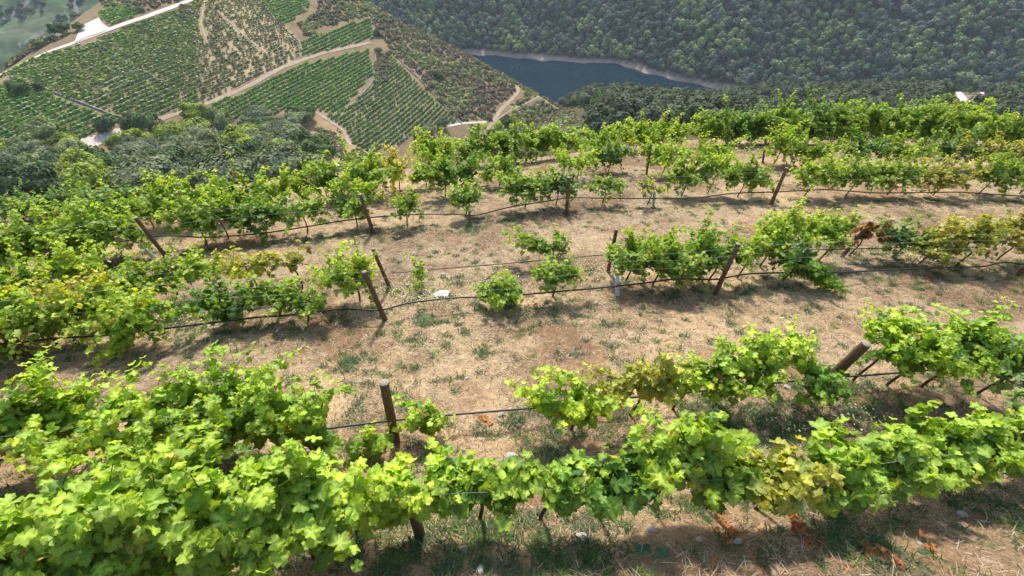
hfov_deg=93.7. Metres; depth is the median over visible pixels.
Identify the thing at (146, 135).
tree
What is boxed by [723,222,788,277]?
grapevine
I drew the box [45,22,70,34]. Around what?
tree
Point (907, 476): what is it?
grapevine
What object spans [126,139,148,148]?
tree
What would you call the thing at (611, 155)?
grapevine
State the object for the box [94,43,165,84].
stone wall
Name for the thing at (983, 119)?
grapevine
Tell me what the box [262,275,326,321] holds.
grapevine
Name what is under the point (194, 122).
tree
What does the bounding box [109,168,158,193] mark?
tree
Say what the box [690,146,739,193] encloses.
grapevine
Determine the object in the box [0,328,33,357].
vineyard post
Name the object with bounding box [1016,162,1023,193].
grapevine
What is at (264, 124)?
tree
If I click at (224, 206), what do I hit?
grapevine
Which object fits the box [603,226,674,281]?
grapevine
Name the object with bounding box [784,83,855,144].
grapevine
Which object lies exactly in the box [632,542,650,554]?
weed plant
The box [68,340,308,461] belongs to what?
grapevine
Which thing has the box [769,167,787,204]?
vineyard post
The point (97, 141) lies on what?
dirt road
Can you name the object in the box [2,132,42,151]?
tree
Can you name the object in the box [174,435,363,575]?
grapevine
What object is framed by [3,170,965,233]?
trellis wire
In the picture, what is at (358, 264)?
grapevine
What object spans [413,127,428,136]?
tree
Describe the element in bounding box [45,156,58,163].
tree
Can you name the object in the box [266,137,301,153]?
tree
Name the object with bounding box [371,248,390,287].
vineyard post
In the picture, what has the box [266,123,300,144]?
tree
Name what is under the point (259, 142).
tree
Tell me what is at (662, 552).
weed plant
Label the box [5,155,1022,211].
trellis wire
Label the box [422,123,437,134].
tree
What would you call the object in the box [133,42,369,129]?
dirt road
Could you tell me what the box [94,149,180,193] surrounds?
tree
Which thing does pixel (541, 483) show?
grapevine
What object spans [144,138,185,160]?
tree
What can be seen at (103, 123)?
tree
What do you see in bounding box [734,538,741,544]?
stone
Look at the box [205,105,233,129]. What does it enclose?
tree
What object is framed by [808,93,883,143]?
grapevine
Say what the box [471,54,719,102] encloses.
river
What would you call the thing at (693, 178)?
grapevine
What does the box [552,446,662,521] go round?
grapevine
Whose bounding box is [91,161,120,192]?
tree
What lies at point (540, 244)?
grapevine
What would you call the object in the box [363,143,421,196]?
grapevine
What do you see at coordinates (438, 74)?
tree
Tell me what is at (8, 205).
grapevine
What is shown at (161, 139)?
tree
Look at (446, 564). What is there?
weeds
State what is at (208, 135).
tree
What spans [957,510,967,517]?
stone
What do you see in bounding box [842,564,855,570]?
dried vine shoot
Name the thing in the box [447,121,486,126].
dirt road
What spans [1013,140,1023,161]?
grapevine
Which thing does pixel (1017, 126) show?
grapevine
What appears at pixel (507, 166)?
grapevine
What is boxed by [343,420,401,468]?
grapevine
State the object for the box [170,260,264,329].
grapevine
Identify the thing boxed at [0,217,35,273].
grapevine
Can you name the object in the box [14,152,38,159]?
tree
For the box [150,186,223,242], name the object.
grapevine
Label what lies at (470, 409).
trellis wire
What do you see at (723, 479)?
trellis wire
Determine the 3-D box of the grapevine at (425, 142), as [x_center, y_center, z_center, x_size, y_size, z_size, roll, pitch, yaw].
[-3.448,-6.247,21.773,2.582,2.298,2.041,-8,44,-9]
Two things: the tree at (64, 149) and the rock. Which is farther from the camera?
the tree at (64, 149)
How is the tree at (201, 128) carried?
on the ground at (14, 30)
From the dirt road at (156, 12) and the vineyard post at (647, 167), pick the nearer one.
the vineyard post at (647, 167)
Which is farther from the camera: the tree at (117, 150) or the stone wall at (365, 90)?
the stone wall at (365, 90)
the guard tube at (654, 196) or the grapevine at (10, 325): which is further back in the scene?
the guard tube at (654, 196)
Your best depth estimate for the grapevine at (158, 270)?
10.56 m
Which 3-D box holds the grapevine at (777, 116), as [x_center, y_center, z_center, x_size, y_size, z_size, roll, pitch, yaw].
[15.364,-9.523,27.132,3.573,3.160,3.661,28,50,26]
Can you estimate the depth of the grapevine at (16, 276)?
10.25 m
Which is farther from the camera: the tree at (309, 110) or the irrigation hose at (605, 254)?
the tree at (309, 110)
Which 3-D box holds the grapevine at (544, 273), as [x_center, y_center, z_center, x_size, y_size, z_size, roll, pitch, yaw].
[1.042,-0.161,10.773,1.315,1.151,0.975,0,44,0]
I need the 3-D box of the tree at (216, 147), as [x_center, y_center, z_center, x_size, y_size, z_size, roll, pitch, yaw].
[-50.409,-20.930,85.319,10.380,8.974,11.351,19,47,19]
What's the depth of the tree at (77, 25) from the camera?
205.92 m
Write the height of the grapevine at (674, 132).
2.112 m
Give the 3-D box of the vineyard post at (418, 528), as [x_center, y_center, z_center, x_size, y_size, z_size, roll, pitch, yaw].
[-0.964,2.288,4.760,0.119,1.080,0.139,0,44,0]
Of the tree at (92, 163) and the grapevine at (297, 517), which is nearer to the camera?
the grapevine at (297, 517)
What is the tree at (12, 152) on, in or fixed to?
on the ground at (14, 30)
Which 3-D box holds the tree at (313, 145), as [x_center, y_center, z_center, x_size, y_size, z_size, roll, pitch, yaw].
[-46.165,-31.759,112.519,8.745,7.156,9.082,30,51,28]
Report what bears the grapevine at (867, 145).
on the ground at (14, 30)
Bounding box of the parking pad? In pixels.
[74,18,108,42]
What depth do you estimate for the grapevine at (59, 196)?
15.77 m
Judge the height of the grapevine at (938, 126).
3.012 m
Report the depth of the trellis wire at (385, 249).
10.90 m
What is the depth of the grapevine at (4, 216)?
15.58 m
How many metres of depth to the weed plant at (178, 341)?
9.48 m
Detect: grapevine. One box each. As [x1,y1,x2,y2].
[0,177,29,221]
[0,190,58,218]
[0,198,143,269]
[0,213,92,270]
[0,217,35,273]
[0,236,78,294]
[0,254,115,363]
[0,259,40,302]
[0,278,50,350]
[0,338,141,467]
[0,361,120,478]
[0,420,228,575]
[0,454,93,575]
[0,489,166,575]
[1,263,119,331]
[1,355,198,505]
[14,178,77,216]
[19,277,136,337]
[21,234,117,289]
[28,180,109,216]
[28,195,152,268]
[34,191,126,227]
[42,181,125,209]
[50,423,307,575]
[56,271,203,368]
[68,184,126,211]
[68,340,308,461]
[79,393,236,487]
[85,178,147,210]
[89,169,176,229]
[93,252,152,294]
[114,233,204,295]
[124,167,232,224]
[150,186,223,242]
[151,179,262,243]
[168,242,227,288]
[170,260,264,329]
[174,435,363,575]
[180,150,271,215]
[190,364,355,464]
[207,240,287,285]
[214,185,292,246]
[229,269,298,314]
[240,370,343,470]
[243,163,318,206]
[259,239,314,286]
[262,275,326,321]
[264,186,335,236]
[287,150,355,201]
[301,164,388,226]
[301,236,380,306]
[309,447,424,536]
[324,133,407,199]
[332,434,454,541]
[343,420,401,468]
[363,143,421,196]
[388,184,425,224]
[391,393,455,440]
[403,253,427,290]
[407,125,463,168]
[407,161,435,187]
[410,140,469,196]
[422,445,533,521]
[424,147,490,192]
[446,176,483,216]
[452,116,504,164]
[468,106,529,162]
[470,268,523,311]
[473,150,520,185]
[488,446,609,531]
[491,161,555,208]
[501,222,574,262]
[504,361,647,433]
[510,117,567,162]
[530,253,587,296]
[535,164,587,205]
[540,124,593,156]
[549,145,602,178]
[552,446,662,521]
[579,122,629,151]
[580,341,693,415]
[582,173,629,202]
[586,134,637,172]
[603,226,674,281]
[616,111,663,150]
[618,406,760,502]
[627,134,689,176]
[634,223,693,284]
[635,177,664,204]
[646,206,738,288]
[647,144,727,197]
[648,108,695,147]
[668,354,723,409]
[674,332,803,405]
[680,94,748,146]
[684,448,771,514]
[685,232,752,281]
[687,129,750,165]
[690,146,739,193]
[707,109,773,146]
[709,147,786,197]
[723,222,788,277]
[734,315,819,372]
[737,435,845,516]
[739,88,816,144]
[748,118,809,167]
[748,196,815,266]
[762,228,851,295]
[783,132,848,170]
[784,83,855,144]
[785,206,857,248]
[788,147,849,196]
[795,361,852,405]
[805,415,896,517]
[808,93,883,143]
[808,204,867,258]
[822,143,891,194]
[837,124,899,164]
[839,93,926,143]
[846,210,892,255]
[846,298,1012,389]
[851,307,947,382]
[866,93,957,146]
[867,145,940,197]
[869,207,956,260]
[871,417,984,503]
[877,129,946,163]
[904,400,1023,488]
[906,95,971,145]
[906,217,968,273]
[909,296,1023,396]
[916,140,993,195]
[920,122,994,165]
[921,97,1019,147]
[931,213,982,264]
[939,207,1023,265]
[954,147,1023,198]
[962,406,1023,478]
[963,320,1023,396]
[965,129,1023,171]
[979,204,1023,259]
[980,108,1023,146]
[1002,387,1023,411]
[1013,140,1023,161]
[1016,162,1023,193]
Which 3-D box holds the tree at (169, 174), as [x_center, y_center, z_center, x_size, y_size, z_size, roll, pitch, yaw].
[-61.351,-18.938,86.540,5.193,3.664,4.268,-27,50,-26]
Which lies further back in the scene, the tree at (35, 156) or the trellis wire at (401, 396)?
the tree at (35, 156)
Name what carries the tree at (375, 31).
on the ground at (14, 30)
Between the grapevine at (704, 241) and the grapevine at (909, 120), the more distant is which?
the grapevine at (909, 120)
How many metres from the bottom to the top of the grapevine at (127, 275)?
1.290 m
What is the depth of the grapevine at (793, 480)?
4.71 m
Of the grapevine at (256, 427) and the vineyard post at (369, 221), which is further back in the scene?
the vineyard post at (369, 221)
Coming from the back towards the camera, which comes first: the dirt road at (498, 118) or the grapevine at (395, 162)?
the dirt road at (498, 118)
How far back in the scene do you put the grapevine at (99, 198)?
16.03 m
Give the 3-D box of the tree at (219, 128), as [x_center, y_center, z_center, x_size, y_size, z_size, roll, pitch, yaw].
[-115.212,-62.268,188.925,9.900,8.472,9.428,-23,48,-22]
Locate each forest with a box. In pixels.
[364,0,1023,91]
[557,76,1023,139]
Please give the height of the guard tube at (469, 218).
0.426 m
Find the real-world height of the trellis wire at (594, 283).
1.226 m
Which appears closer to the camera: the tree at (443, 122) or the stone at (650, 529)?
the stone at (650, 529)
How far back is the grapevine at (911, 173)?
17.66 m
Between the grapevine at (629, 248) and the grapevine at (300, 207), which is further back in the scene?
the grapevine at (300, 207)
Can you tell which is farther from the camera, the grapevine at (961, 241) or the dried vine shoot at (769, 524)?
the grapevine at (961, 241)
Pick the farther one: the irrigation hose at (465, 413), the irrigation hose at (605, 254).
the irrigation hose at (605, 254)
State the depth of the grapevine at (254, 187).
15.60 m
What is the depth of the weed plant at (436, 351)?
9.14 m
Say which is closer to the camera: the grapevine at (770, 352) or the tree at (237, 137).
the grapevine at (770, 352)
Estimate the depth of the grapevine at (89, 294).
8.84 m
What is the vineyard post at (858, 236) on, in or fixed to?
on the ground at (14, 30)
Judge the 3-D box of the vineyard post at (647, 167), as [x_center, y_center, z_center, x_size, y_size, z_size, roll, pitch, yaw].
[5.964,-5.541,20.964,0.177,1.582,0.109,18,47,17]
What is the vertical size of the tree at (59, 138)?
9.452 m
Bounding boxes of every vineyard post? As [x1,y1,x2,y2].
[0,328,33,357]
[133,216,166,256]
[358,193,374,232]
[362,270,386,320]
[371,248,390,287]
[379,379,399,444]
[409,517,424,537]
[494,147,496,170]
[565,176,569,215]
[606,229,617,272]
[645,144,651,173]
[712,242,740,295]
[761,135,766,162]
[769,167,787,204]
[831,340,871,376]
[839,220,873,257]
[1014,265,1023,276]
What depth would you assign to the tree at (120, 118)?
178.23 m
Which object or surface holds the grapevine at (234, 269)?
on the ground at (14, 30)
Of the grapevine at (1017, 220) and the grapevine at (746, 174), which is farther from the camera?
the grapevine at (746, 174)
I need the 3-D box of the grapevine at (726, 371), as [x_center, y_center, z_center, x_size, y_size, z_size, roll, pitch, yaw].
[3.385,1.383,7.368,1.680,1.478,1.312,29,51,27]
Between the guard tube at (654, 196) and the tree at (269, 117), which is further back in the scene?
the tree at (269, 117)
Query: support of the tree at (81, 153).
on the ground at (14, 30)
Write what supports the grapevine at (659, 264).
on the ground at (14, 30)
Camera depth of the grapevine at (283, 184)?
16.69 m
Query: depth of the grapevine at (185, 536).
3.46 m
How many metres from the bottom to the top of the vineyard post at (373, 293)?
1.583 m
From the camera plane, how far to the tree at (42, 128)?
159.18 m
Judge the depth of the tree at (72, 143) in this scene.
150.47 m
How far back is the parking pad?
208.47 m
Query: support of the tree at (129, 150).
on the ground at (14, 30)
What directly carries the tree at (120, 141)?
on the ground at (14, 30)
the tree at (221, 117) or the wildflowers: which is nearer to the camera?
the wildflowers
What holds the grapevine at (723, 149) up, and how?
on the ground at (14, 30)
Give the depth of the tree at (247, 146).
103.45 m
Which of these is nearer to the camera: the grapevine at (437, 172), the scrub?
the grapevine at (437, 172)
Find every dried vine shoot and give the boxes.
[478,415,491,426]
[520,296,544,308]
[711,556,726,569]
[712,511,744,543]
[758,522,770,535]
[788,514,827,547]
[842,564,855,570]
[858,535,903,571]
[913,268,955,281]
[919,529,937,555]
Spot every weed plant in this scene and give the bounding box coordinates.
[173,338,182,343]
[343,356,355,365]
[419,314,431,321]
[430,349,439,355]
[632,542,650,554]
[653,546,670,557]
[917,548,931,555]
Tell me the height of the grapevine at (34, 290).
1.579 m
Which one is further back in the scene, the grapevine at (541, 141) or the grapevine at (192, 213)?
the grapevine at (541, 141)
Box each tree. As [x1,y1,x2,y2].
[0,138,10,151]
[0,147,32,169]
[0,150,19,155]
[0,159,77,199]
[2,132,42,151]
[4,78,29,90]
[4,146,25,154]
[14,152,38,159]
[16,115,62,139]
[18,135,47,151]
[23,146,53,153]
[29,37,43,47]
[32,81,45,88]
[34,144,66,154]
[37,142,61,161]
[43,131,89,149]
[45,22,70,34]
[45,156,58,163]
[46,155,111,195]
[53,144,104,168]
[55,128,81,136]
[55,136,85,150]
[55,156,98,170]
[59,145,76,152]
[71,21,85,29]
[73,137,125,167]
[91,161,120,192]
[92,116,114,131]
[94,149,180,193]
[101,127,147,152]
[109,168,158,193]
[111,145,126,153]
[112,134,136,151]
[113,143,142,157]
[118,113,130,126]
[120,110,165,132]
[121,136,145,145]
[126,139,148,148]
[129,148,180,171]
[131,136,157,144]
[136,128,152,138]
[137,140,187,155]
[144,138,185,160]
[152,119,185,137]
[155,135,185,145]
[157,170,182,190]
[162,161,195,186]
[164,133,185,142]
[171,170,197,189]
[172,147,214,169]
[175,115,212,130]
[178,101,206,117]
[182,124,198,134]
[183,138,207,150]
[184,127,215,145]
[186,135,214,149]
[187,125,219,136]
[187,144,257,189]
[189,142,266,185]
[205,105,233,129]
[208,139,258,152]
[210,124,227,134]
[217,119,259,138]
[217,130,253,145]
[239,112,258,120]
[243,104,268,117]
[243,123,273,141]
[245,139,262,145]
[246,133,312,182]
[248,117,274,124]
[248,129,270,135]
[248,140,279,157]
[250,107,276,120]
[258,121,268,130]
[264,118,293,132]
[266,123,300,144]
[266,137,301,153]
[280,114,299,124]
[283,109,309,122]
[284,104,299,112]
[292,126,332,145]
[298,106,315,119]
[299,137,336,158]
[302,162,316,175]
[304,149,334,175]
[373,28,379,34]
[374,47,381,52]
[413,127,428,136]
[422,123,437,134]
[433,71,443,78]
[435,116,449,128]
[469,124,479,133]
[500,114,512,124]
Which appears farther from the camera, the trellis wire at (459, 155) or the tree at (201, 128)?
the tree at (201, 128)
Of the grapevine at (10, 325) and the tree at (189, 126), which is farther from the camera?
the tree at (189, 126)
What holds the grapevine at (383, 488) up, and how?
on the ground at (14, 30)
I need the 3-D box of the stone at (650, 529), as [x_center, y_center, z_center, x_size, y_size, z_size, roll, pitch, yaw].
[1.471,2.556,5.077,0.060,0.056,0.098,-25,37,-9]
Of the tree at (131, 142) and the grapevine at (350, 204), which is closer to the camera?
the grapevine at (350, 204)
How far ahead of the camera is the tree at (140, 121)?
176.19 m
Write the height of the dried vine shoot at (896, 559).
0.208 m
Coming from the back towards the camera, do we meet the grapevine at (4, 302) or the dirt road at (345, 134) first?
the dirt road at (345, 134)
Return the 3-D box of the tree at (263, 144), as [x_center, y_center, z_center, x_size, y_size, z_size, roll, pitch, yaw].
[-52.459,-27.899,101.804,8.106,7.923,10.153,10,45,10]
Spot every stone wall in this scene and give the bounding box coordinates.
[9,75,121,117]
[19,101,49,120]
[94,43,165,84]
[95,69,137,89]
[104,76,148,94]
[260,0,301,48]
[335,51,375,113]
[393,52,461,122]
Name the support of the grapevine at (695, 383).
on the ground at (14, 30)
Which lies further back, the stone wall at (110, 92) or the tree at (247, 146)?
the stone wall at (110, 92)
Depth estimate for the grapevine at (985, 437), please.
5.34 m
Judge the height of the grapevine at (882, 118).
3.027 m
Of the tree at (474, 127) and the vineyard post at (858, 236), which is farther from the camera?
the tree at (474, 127)
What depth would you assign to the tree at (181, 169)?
87.02 m
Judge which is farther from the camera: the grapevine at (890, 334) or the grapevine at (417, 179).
the grapevine at (417, 179)
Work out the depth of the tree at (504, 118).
256.82 m
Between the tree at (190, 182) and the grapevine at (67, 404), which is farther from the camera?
the tree at (190, 182)
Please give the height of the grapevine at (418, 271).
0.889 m
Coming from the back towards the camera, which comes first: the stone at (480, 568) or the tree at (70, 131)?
the tree at (70, 131)
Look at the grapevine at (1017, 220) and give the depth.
12.21 m
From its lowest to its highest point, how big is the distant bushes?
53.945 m
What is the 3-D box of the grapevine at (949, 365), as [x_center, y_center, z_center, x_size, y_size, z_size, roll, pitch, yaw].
[6.262,1.075,7.722,1.989,1.772,1.637,0,44,0]
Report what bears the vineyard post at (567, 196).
on the ground at (14, 30)
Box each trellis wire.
[0,233,1022,301]
[1,326,1021,436]
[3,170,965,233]
[3,333,1017,448]
[4,146,993,198]
[4,364,882,473]
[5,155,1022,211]
[5,222,939,286]
[10,240,1006,309]
[19,359,836,459]
[20,257,988,330]
[23,178,1018,241]
[32,247,1023,317]
[64,228,901,286]
[117,186,991,242]
[125,238,852,287]
[167,244,885,292]
[406,113,1009,137]
[430,448,998,495]
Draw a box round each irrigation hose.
[7,262,1023,343]
[114,189,1023,242]
[327,369,936,429]
[392,247,974,273]
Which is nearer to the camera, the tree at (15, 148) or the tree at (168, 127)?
the tree at (15, 148)
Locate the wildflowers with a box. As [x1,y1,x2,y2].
[78,192,988,435]
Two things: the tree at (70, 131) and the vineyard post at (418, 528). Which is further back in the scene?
the tree at (70, 131)
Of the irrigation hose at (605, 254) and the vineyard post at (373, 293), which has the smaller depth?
the vineyard post at (373, 293)
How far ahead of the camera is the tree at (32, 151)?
137.87 m
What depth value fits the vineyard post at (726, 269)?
10.77 m
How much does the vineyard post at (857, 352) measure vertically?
1.530 m
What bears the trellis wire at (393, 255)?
attached to the vineyard post at (858, 236)
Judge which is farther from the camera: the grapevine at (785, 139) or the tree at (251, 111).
the tree at (251, 111)
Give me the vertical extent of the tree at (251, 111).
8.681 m
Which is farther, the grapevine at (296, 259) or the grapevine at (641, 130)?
the grapevine at (641, 130)
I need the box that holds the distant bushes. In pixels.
[0,0,82,23]
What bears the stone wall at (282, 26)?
on the ground at (14, 30)
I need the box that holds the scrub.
[0,0,576,154]
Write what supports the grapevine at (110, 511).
on the ground at (14, 30)
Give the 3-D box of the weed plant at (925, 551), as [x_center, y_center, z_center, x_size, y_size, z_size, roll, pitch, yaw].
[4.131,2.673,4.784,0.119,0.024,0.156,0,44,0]
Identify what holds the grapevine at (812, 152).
on the ground at (14, 30)
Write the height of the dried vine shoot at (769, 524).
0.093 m
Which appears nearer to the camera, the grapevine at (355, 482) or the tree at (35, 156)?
the grapevine at (355, 482)
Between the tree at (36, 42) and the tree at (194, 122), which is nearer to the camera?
the tree at (194, 122)
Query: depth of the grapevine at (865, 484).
4.84 m
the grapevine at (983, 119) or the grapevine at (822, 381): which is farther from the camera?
the grapevine at (983, 119)
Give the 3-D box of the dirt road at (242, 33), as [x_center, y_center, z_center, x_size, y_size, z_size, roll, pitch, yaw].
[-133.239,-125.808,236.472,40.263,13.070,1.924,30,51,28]
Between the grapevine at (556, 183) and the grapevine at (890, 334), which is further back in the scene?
the grapevine at (556, 183)
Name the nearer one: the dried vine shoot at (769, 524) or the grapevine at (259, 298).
the dried vine shoot at (769, 524)
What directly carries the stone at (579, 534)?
on the ground at (14, 30)
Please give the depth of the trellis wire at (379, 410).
6.57 m
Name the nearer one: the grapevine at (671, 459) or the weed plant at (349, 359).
the grapevine at (671, 459)
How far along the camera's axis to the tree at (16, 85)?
171.78 m
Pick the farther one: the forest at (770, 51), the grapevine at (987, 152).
the forest at (770, 51)
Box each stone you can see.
[476,565,484,574]
[505,452,518,457]
[576,532,586,539]
[647,525,654,532]
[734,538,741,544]
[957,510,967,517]
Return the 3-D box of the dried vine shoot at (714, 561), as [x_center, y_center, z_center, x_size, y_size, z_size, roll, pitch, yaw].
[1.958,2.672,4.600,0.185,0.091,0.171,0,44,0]
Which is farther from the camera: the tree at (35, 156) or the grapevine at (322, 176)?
the tree at (35, 156)
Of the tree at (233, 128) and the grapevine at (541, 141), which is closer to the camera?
the grapevine at (541, 141)
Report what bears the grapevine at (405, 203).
on the ground at (14, 30)
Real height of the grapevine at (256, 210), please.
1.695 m
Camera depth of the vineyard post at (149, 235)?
12.75 m
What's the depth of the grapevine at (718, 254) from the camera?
11.10 m
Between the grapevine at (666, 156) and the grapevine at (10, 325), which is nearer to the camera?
the grapevine at (10, 325)
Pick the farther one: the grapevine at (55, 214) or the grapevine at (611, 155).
the grapevine at (611, 155)
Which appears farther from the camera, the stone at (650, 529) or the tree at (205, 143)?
the tree at (205, 143)
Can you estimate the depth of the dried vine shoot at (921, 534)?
4.86 m
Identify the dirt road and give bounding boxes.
[0,0,31,19]
[0,0,192,74]
[18,29,44,46]
[71,0,79,13]
[80,128,123,147]
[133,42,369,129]
[200,7,207,42]
[217,10,268,54]
[316,111,386,159]
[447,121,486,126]
[482,86,519,137]
[491,95,538,125]
[955,92,969,101]
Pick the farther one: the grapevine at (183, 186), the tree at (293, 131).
the tree at (293, 131)
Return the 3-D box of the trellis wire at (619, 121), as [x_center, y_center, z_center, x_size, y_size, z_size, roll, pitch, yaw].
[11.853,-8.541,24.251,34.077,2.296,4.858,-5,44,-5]
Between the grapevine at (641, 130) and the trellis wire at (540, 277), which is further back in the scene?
the grapevine at (641, 130)
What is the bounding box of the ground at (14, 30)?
[0,0,1023,575]
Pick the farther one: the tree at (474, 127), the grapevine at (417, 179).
the tree at (474, 127)
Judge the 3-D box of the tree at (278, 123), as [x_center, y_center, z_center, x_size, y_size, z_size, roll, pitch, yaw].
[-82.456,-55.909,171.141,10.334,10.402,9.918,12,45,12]
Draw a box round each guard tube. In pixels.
[139,245,156,258]
[468,212,470,222]
[615,275,619,295]
[652,193,655,205]
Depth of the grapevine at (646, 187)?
16.85 m
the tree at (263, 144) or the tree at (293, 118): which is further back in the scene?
the tree at (293, 118)
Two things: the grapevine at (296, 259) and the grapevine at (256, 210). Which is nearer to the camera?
the grapevine at (296, 259)
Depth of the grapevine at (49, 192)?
15.98 m
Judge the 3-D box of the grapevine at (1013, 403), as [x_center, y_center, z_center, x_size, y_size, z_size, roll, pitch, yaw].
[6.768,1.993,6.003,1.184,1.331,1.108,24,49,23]
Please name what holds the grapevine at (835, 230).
on the ground at (14, 30)
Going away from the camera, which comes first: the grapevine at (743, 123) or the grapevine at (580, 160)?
the grapevine at (580, 160)
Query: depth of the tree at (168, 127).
175.66 m
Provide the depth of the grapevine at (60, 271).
10.49 m
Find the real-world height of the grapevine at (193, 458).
1.247 m
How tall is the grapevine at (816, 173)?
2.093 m
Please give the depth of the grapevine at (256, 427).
5.65 m
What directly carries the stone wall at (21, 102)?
on the ground at (14, 30)
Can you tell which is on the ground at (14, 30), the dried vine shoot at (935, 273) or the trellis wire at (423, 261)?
the dried vine shoot at (935, 273)
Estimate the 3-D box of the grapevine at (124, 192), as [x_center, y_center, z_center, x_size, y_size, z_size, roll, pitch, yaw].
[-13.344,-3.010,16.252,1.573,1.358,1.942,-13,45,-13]
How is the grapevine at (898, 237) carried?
on the ground at (14, 30)
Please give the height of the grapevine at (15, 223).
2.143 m
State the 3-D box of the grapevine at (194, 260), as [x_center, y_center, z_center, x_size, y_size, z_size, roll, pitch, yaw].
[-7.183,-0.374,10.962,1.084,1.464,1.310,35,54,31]
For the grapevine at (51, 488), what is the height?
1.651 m
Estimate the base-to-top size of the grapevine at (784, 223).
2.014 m
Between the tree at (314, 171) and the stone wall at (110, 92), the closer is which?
the tree at (314, 171)
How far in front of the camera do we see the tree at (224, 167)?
79.87 m
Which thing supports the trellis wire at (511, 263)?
attached to the vineyard post at (379, 264)
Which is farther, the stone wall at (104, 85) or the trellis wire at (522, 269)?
the stone wall at (104, 85)
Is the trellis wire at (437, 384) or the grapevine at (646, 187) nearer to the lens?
the trellis wire at (437, 384)
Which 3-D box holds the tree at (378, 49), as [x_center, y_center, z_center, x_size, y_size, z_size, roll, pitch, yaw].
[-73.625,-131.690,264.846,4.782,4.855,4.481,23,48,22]
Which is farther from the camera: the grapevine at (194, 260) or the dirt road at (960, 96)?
the dirt road at (960, 96)
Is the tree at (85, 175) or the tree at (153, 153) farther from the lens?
the tree at (153, 153)
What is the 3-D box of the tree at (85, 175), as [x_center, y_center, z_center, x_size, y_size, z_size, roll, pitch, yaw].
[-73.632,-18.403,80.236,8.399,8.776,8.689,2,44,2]
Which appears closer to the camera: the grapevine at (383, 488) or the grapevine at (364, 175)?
the grapevine at (383, 488)
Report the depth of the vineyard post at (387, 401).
6.48 m
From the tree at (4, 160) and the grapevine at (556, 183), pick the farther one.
the tree at (4, 160)
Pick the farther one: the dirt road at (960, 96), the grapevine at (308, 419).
the dirt road at (960, 96)
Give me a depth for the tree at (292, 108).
207.94 m
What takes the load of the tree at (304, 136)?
on the ground at (14, 30)
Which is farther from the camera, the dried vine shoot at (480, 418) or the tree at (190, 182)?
the tree at (190, 182)
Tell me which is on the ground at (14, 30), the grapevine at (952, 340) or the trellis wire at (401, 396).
the grapevine at (952, 340)
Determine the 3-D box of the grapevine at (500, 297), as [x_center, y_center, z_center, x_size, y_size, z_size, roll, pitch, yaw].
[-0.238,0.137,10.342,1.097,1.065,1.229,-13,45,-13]
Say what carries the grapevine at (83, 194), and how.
on the ground at (14, 30)
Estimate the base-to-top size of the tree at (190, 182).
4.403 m
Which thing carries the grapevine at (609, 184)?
on the ground at (14, 30)
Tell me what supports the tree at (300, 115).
on the ground at (14, 30)
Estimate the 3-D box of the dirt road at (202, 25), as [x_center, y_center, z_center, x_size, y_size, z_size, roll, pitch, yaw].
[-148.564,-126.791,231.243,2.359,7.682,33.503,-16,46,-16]
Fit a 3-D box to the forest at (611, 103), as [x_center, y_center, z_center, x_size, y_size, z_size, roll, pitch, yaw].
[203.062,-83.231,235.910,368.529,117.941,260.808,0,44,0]
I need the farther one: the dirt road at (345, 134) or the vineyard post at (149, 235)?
the dirt road at (345, 134)
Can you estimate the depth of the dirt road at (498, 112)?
269.99 m
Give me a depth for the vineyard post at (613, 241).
11.63 m
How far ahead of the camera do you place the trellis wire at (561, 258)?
9.77 m
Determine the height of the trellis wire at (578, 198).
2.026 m
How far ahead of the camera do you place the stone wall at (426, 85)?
260.33 m
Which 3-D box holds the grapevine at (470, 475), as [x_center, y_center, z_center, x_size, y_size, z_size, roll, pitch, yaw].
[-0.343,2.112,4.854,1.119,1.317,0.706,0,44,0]
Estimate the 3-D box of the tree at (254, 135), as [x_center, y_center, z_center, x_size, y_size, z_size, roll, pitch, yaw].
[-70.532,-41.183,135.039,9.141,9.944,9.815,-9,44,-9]
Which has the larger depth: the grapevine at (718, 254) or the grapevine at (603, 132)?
the grapevine at (603, 132)
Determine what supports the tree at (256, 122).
on the ground at (14, 30)
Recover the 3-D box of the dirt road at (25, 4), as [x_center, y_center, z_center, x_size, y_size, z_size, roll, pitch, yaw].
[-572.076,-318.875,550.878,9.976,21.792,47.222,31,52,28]
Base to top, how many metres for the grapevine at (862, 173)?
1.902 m
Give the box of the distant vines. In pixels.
[0,0,455,169]
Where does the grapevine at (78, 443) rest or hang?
on the ground at (14, 30)
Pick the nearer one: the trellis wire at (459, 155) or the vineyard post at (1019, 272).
the vineyard post at (1019, 272)
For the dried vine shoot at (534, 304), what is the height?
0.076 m
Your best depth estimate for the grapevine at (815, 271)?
11.11 m
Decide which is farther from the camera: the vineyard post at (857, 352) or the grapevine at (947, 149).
the grapevine at (947, 149)
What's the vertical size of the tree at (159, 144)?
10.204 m
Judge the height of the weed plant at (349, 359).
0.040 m
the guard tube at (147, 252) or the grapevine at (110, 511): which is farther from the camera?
the guard tube at (147, 252)
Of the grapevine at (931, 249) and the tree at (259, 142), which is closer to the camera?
the grapevine at (931, 249)
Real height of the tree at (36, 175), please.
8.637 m
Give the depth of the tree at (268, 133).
150.93 m
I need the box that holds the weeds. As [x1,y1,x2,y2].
[0,140,1023,575]

